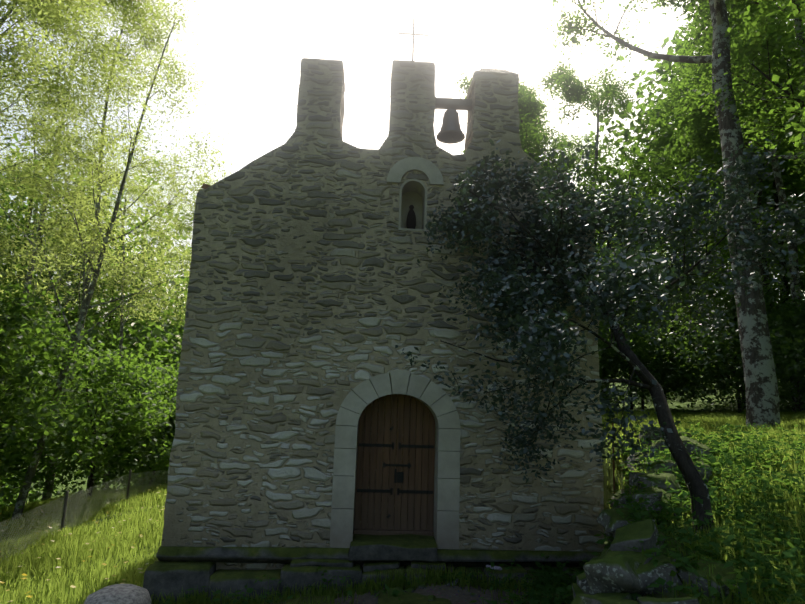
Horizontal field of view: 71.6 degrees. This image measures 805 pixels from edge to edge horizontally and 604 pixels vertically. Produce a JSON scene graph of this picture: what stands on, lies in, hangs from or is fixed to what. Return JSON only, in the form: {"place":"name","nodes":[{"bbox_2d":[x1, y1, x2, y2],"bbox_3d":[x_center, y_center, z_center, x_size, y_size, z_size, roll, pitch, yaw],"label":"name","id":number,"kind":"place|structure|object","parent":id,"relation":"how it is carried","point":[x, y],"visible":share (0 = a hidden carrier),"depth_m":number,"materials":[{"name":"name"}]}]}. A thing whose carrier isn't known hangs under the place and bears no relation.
{"place":"outdoors","nodes":[
{"label":"outdoors","id":0,"kind":"place"},
{"bbox_2d":[202,183,209,188],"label":"chapel roof","id":1,"kind":"structure","parent":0,"point":[205,186],"depth_m":9.15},
{"bbox_2d":[0,0,804,507],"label":"foliage","id":2,"kind":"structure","parent":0,"point":[662,132],"depth_m":28.75,"materials":[{"name":"green plant"}]},
{"bbox_2d":[0,368,804,603],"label":"terrain","id":3,"kind":"structure","parent":0,"point":[455,594],"depth_m":8.34,"materials":[{"name":"green plant"}]},
{"bbox_2d":[0,315,58,404],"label":"tree","id":4,"kind":"object","parent":3,"relation":"on","point":[36,363],"visible":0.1,"depth_m":17.09,"materials":[{"name":"green plant"}]},
{"bbox_2d":[0,265,86,525],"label":"tree","id":5,"kind":"object","parent":3,"relation":"on","point":[9,428],"depth_m":12.83,"materials":[{"name":"green plant"}]},
{"bbox_2d":[0,0,95,297],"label":"ash tree","id":6,"kind":"object","parent":3,"relation":"on","point":[29,109],"depth_m":17.63,"materials":[{"name":"green plant"}]},
{"bbox_2d":[1,312,99,478],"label":"tree","id":7,"kind":"object","parent":3,"relation":"on","point":[54,375],"depth_m":20.20,"materials":[{"name":"green plant"}]},
{"bbox_2d":[0,0,115,346],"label":"ash tree","id":8,"kind":"object","parent":3,"relation":"on","point":[14,57],"depth_m":11.50,"materials":[{"name":"green plant"}]},
{"bbox_2d":[0,78,117,368],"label":"ash tree","id":9,"kind":"object","parent":3,"relation":"on","point":[24,164],"depth_m":28.19,"materials":[{"name":"green plant"}]},
{"bbox_2d":[0,0,147,410],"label":"ash tree","id":10,"kind":"object","parent":3,"relation":"on","point":[113,266],"depth_m":22.65,"materials":[{"name":"green plant"}]},
{"bbox_2d":[0,491,165,601],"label":"lawn flowers","id":11,"kind":"object","parent":3,"relation":"on","point":[72,586],"visible":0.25,"depth_m":9.22,"materials":[{"name":"yellow plant"}]},
{"bbox_2d":[0,482,167,603],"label":"lawn grass","id":12,"kind":"structure","parent":3,"relation":"on","point":[75,548],"depth_m":10.12,"materials":[{"name":"green plant"}]},
{"bbox_2d":[0,317,52,408],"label":"tree","id":13,"kind":"object","parent":12,"relation":"on","point":[15,351],"depth_m":12.21,"materials":[{"name":"green plant"}]},
{"bbox_2d":[0,0,210,500],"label":"ash tree","id":14,"kind":"object","parent":12,"relation":"on","point":[155,36],"depth_m":19.12,"materials":[{"name":"green plant"}]},
{"bbox_2d":[0,470,167,559],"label":"wire fence","id":15,"kind":"object","parent":3,"relation":"on","point":[70,510],"visible":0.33,"depth_m":12.39,"materials":[{"name":"grey metal"}]},
{"bbox_2d":[0,266,176,508],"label":"understory shrubs","id":16,"kind":"object","parent":3,"relation":"on","point":[31,498],"depth_m":25.76,"materials":[{"name":"green plant"}]},
{"bbox_2d":[0,301,178,529],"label":"understory shrubs","id":17,"kind":"object","parent":3,"relation":"on","point":[62,443],"visible":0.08,"depth_m":15.70,"materials":[{"name":"green plant"}]},
{"bbox_2d":[0,306,180,507],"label":"tree","id":18,"kind":"object","parent":3,"relation":"on","point":[123,402],"depth_m":15.74,"materials":[{"name":"green plant"}]},
{"bbox_2d":[0,0,182,301],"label":"ash tree","id":19,"kind":"object","parent":3,"relation":"on","point":[51,86],"depth_m":14.11,"materials":[{"name":"green plant"}]},
{"bbox_2d":[60,470,131,529],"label":"fence posts","id":20,"kind":"object","parent":3,"relation":"on","point":[65,506],"visible":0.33,"depth_m":12.17,"materials":[{"name":"brown wood"}]},
{"bbox_2d":[0,0,234,519],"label":"ash tree","id":21,"kind":"object","parent":3,"relation":"on","point":[66,233],"depth_m":14.94,"materials":[{"name":"green plant"}]},
{"bbox_2d":[84,584,151,603],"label":"boulder","id":22,"kind":"object","parent":3,"relation":"on","point":[123,594],"visible":1,"depth_m":3.42,"materials":[{"name":"stone"}]},
{"bbox_2d":[42,155,194,490],"bbox_3d":[-12.536,1.017,23.923,6.056,15.283,6.338,2,-10,-3],"label":"ash tree","id":23,"kind":"object","parent":3,"relation":"on","point":[139,191],"depth_m":24.05,"materials":[{"name":"green plant"}]},
{"bbox_2d":[87,352,178,488],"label":"tree","id":24,"kind":"object","parent":3,"relation":"on","point":[165,458],"depth_m":18.93,"materials":[{"name":"green plant"}]},
{"bbox_2d":[89,351,176,490],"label":"tree","id":25,"kind":"object","parent":3,"relation":"on","point":[136,455],"depth_m":23.54,"materials":[{"name":"green plant"}]},
{"bbox_2d":[123,359,179,487],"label":"tree","id":26,"kind":"object","parent":3,"relation":"on","point":[157,481],"depth_m":20.83,"materials":[{"name":"green plant"}]},
{"bbox_2d":[159,167,233,367],"bbox_3d":[-10.051,1.271,29.552,6.584,18.989,7.800,2,-10,-3],"label":"ash tree","id":27,"kind":"object","parent":3,"relation":"on","point":[185,227],"depth_m":29.93,"materials":[{"name":"green plant"}]},
{"bbox_2d":[151,563,576,603],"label":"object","id":28,"kind":"structure","parent":3,"relation":"on","point":[363,589],"depth_m":7.14,"materials":[{"name":"green plant"}]},
{"bbox_2d":[143,534,601,603],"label":"stone base","id":29,"kind":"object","parent":3,"relation":"on","point":[175,570],"depth_m":7.42,"materials":[{"name":"grey stone"}]},
{"bbox_2d":[161,60,603,571],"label":"chapel wall","id":30,"kind":"structure","parent":29,"relation":"on","point":[314,297],"depth_m":8.16,"materials":[{"name":"grey stone"}]},
{"bbox_2d":[387,157,443,184],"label":"stone arch","id":31,"kind":"structure","parent":30,"relation":"attached to","point":[430,170],"depth_m":8.62,"materials":[{"name":"grey stone"}]},
{"bbox_2d":[435,97,471,110],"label":"bell beam","id":32,"kind":"structure","parent":30,"relation":"attached to","point":[456,103],"depth_m":9.22,"materials":[{"name":"wood"}]},
{"bbox_2d":[225,571,569,603],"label":"grass","id":33,"kind":"structure","parent":3,"relation":"on","point":[328,599],"depth_m":6.94,"materials":[{"name":"green plant"}]},
{"bbox_2d":[163,422,804,603],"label":"herb","id":34,"kind":"object","parent":3,"relation":"on","point":[703,540],"depth_m":5.70,"materials":[{"name":"green plant"}]},
{"bbox_2d":[486,565,501,569],"bbox_3d":[1.234,3.551,7.519,0.201,0.056,0.085,4,-10,-15],"label":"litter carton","id":35,"kind":"object","parent":3,"relation":"on","point":[495,567],"visible":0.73,"depth_m":7.49,"materials":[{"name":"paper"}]},
{"bbox_2d":[488,65,600,262],"bbox_3d":[6.231,-3.248,29.595,8.106,17.888,8.727,2,-10,-3],"label":"oak tree","id":36,"kind":"object","parent":3,"relation":"on","point":[545,121],"depth_m":29.15,"materials":[{"name":"green plant"}]},
{"bbox_2d":[348,427,747,603],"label":"rocks","id":37,"kind":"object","parent":3,"relation":"on","point":[609,575],"depth_m":4.74,"materials":[{"name":"grey stone"}]},
{"bbox_2d":[448,63,664,333],"bbox_3d":[5.729,-2.959,24.150,9.047,15.599,8.289,2,-10,-3],"label":"oak tree","id":38,"kind":"object","parent":3,"relation":"on","point":[575,87],"depth_m":24.00,"materials":[{"name":"green plant"}]},
{"bbox_2d":[521,115,598,288],"bbox_3d":[6.328,-3.789,33.074,8.680,20.011,8.822,2,-10,-3],"label":"oak tree","id":39,"kind":"object","parent":3,"relation":"on","point":[536,160],"depth_m":34.19,"materials":[{"name":"green plant"}]},
{"bbox_2d":[395,127,804,534],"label":"holm oak tree","id":40,"kind":"object","parent":3,"relation":"on","point":[611,276],"depth_m":6.65,"materials":[{"name":"green plant"}]},
{"bbox_2d":[599,313,624,393],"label":"tree","id":41,"kind":"object","parent":3,"relation":"on","point":[612,377],"depth_m":22.81,"materials":[{"name":"green plant"}]},
{"bbox_2d":[600,384,625,408],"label":"tree","id":42,"kind":"object","parent":3,"relation":"on","point":[612,400],"depth_m":25.80,"materials":[{"name":"green plant"}]},
{"bbox_2d":[612,423,614,493],"bbox_3d":[3.267,2.444,8.642,0.043,1.250,0.026,2,-10,-3],"label":"iron post","id":43,"kind":"object","parent":3,"relation":"on","point":[613,467],"visible":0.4,"depth_m":8.61,"materials":[{"name":"brown metal"}]},
{"bbox_2d":[537,54,693,277],"bbox_3d":[8.649,-3.886,28.750,11.775,18.798,8.633,2,-10,-3],"label":"oak tree","id":44,"kind":"object","parent":3,"relation":"on","point":[620,105],"depth_m":29.47,"materials":[{"name":"green plant"}]},
{"bbox_2d":[518,78,714,397],"bbox_3d":[10.561,-3.621,32.820,12.293,19.671,10.056,2,-10,-3],"label":"oak tree","id":45,"kind":"object","parent":3,"relation":"on","point":[633,162],"depth_m":31.88,"materials":[{"name":"green plant"}]},
{"bbox_2d":[600,271,689,409],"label":"tree","id":46,"kind":"object","parent":3,"relation":"on","point":[655,374],"depth_m":24.53,"materials":[{"name":"green plant"}]},
{"bbox_2d":[598,293,711,409],"bbox_3d":[9.551,1.728,21.982,5.742,5.546,4.694,2,-10,-3],"label":"tree","id":47,"kind":"object","parent":3,"relation":"on","point":[628,365],"depth_m":21.16,"materials":[{"name":"green plant"}]},
{"bbox_2d":[526,0,800,427],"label":"oak tree","id":48,"kind":"object","parent":3,"relation":"on","point":[762,392],"depth_m":12.78,"materials":[{"name":"grey plant"}]},
{"bbox_2d":[646,254,731,399],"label":"tree","id":49,"kind":"object","parent":3,"relation":"on","point":[716,295],"depth_m":24.95,"materials":[{"name":"green plant"}]},
{"bbox_2d":[598,296,804,413],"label":"understory shrubs","id":50,"kind":"object","parent":3,"relation":"on","point":[786,349],"visible":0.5,"depth_m":17.96,"materials":[{"name":"green plant"}]},
{"bbox_2d":[598,250,804,410],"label":"understory shrubs","id":51,"kind":"object","parent":3,"relation":"on","point":[712,303],"visible":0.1,"depth_m":20.06,"materials":[{"name":"green plant"}]},
{"bbox_2d":[599,408,804,603],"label":"terrace grass","id":52,"kind":"structure","parent":3,"relation":"on","point":[789,421],"depth_m":6.50,"materials":[{"name":"green plant"}]},
{"bbox_2d":[611,237,804,408],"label":"understory shrubs","id":53,"kind":"object","parent":3,"relation":"on","point":[778,278],"visible":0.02,"depth_m":27.42,"materials":[{"name":"green plant"}]},
{"bbox_2d":[628,262,804,410],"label":"tree","id":54,"kind":"object","parent":3,"relation":"on","point":[768,309],"depth_m":19.65,"materials":[{"name":"green plant"}]},
{"bbox_2d":[631,0,804,340],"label":"oak tree","id":55,"kind":"object","parent":3,"relation":"on","point":[681,177],"depth_m":23.30,"materials":[{"name":"green plant"}]},
{"bbox_2d":[647,0,804,197],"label":"oak tree","id":56,"kind":"object","parent":3,"relation":"on","point":[675,4],"depth_m":19.20,"materials":[{"name":"green plant"}]},
{"bbox_2d":[652,0,804,412],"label":"oak tree","id":57,"kind":"object","parent":3,"relation":"on","point":[682,90],"depth_m":20.37,"materials":[{"name":"green plant"}]},
{"bbox_2d":[674,0,804,183],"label":"oak tree","id":58,"kind":"object","parent":3,"relation":"on","point":[753,42],"depth_m":12.84,"materials":[{"name":"green plant"}]},
{"bbox_2d":[688,259,804,409],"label":"tree","id":59,"kind":"object","parent":3,"relation":"on","point":[802,283],"depth_m":24.04,"materials":[{"name":"green plant"}]},
{"bbox_2d":[763,0,804,188],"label":"oak tree","id":60,"kind":"object","parent":3,"relation":"on","point":[797,127],"visible":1,"depth_m":7.57,"materials":[{"name":"green plant"}]},
{"bbox_2d":[768,285,804,398],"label":"tree","id":61,"kind":"object","parent":3,"relation":"on","point":[796,309],"depth_m":18.08,"materials":[{"name":"green plant"}]},
{"bbox_3d":[-0.401,1.870,13.257,6.000,5.750,9.000,2,-10,-3],"label":"chapel","id":62,"kind":"object","parent":3,"relation":"on","visible":0},
{"bbox_2d":[329,370,459,548],"bbox_3d":[-0.090,2.268,8.175,1.780,2.495,0.612,2,-10,-3],"label":"door surround","id":63,"kind":"object","parent":62,"relation":"attached to","point":[435,399],"visible":0.88,"depth_m":7.91,"materials":[{"name":"grey stone"}]},
{"bbox_2d":[354,394,434,535],"bbox_3d":[-0.098,2.369,8.264,1.154,2.045,0.120,2,-10,-3],"label":"door","id":64,"kind":"structure","parent":63,"relation":"in","point":[424,458],"depth_m":8.27,"materials":[{"name":"brown wood"}]},
{"bbox_2d":[302,58,518,98],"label":"pier caps","id":65,"kind":"object","parent":62,"relation":"attached to","point":[432,66],"visible":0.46,"depth_m":9.00,"materials":[{"name":"stone"}]},
{"bbox_2d":[397,17,428,60],"bbox_3d":[0.178,-4.324,9.435,0.546,1.115,0.044,2,-10,-3],"label":"iron cross","id":66,"kind":"object","parent":65,"relation":"attached to","point":[412,33],"visible":0.92,"depth_m":9.46,"materials":[{"name":"grey metal"}]},
{"bbox_2d":[398,179,426,230],"bbox_3d":[0.151,-1.456,8.768,0.428,0.833,0.444,2,-10,-3],"label":"niche","id":67,"kind":"object","parent":62,"relation":"attached to","point":[413,192],"visible":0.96,"depth_m":8.95,"materials":[{"name":"grey stone"}]},
{"bbox_2d":[406,205,415,228],"bbox_3d":[0.139,-1.301,8.884,0.152,0.510,0.120,2,-10,-3],"label":"niche statue","id":68,"kind":"object","parent":67,"relation":"in","point":[411,221],"visible":0.75,"depth_m":8.84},
{"bbox_2d":[436,107,464,143],"bbox_3d":[0.802,-3.026,9.241,0.472,0.711,0.472,2,-10,-3],"label":"bell","id":69,"kind":"object","parent":62,"relation":"attached to","point":[450,132],"visible":1,"depth_m":9.15,"materials":[{"name":"brown metal"}]},
{"bbox_2d":[0,0,804,352],"label":"sky","id":70,"kind":"structure","parent":0,"point":[250,54],"materials":[{"name":"white"}]}
]}

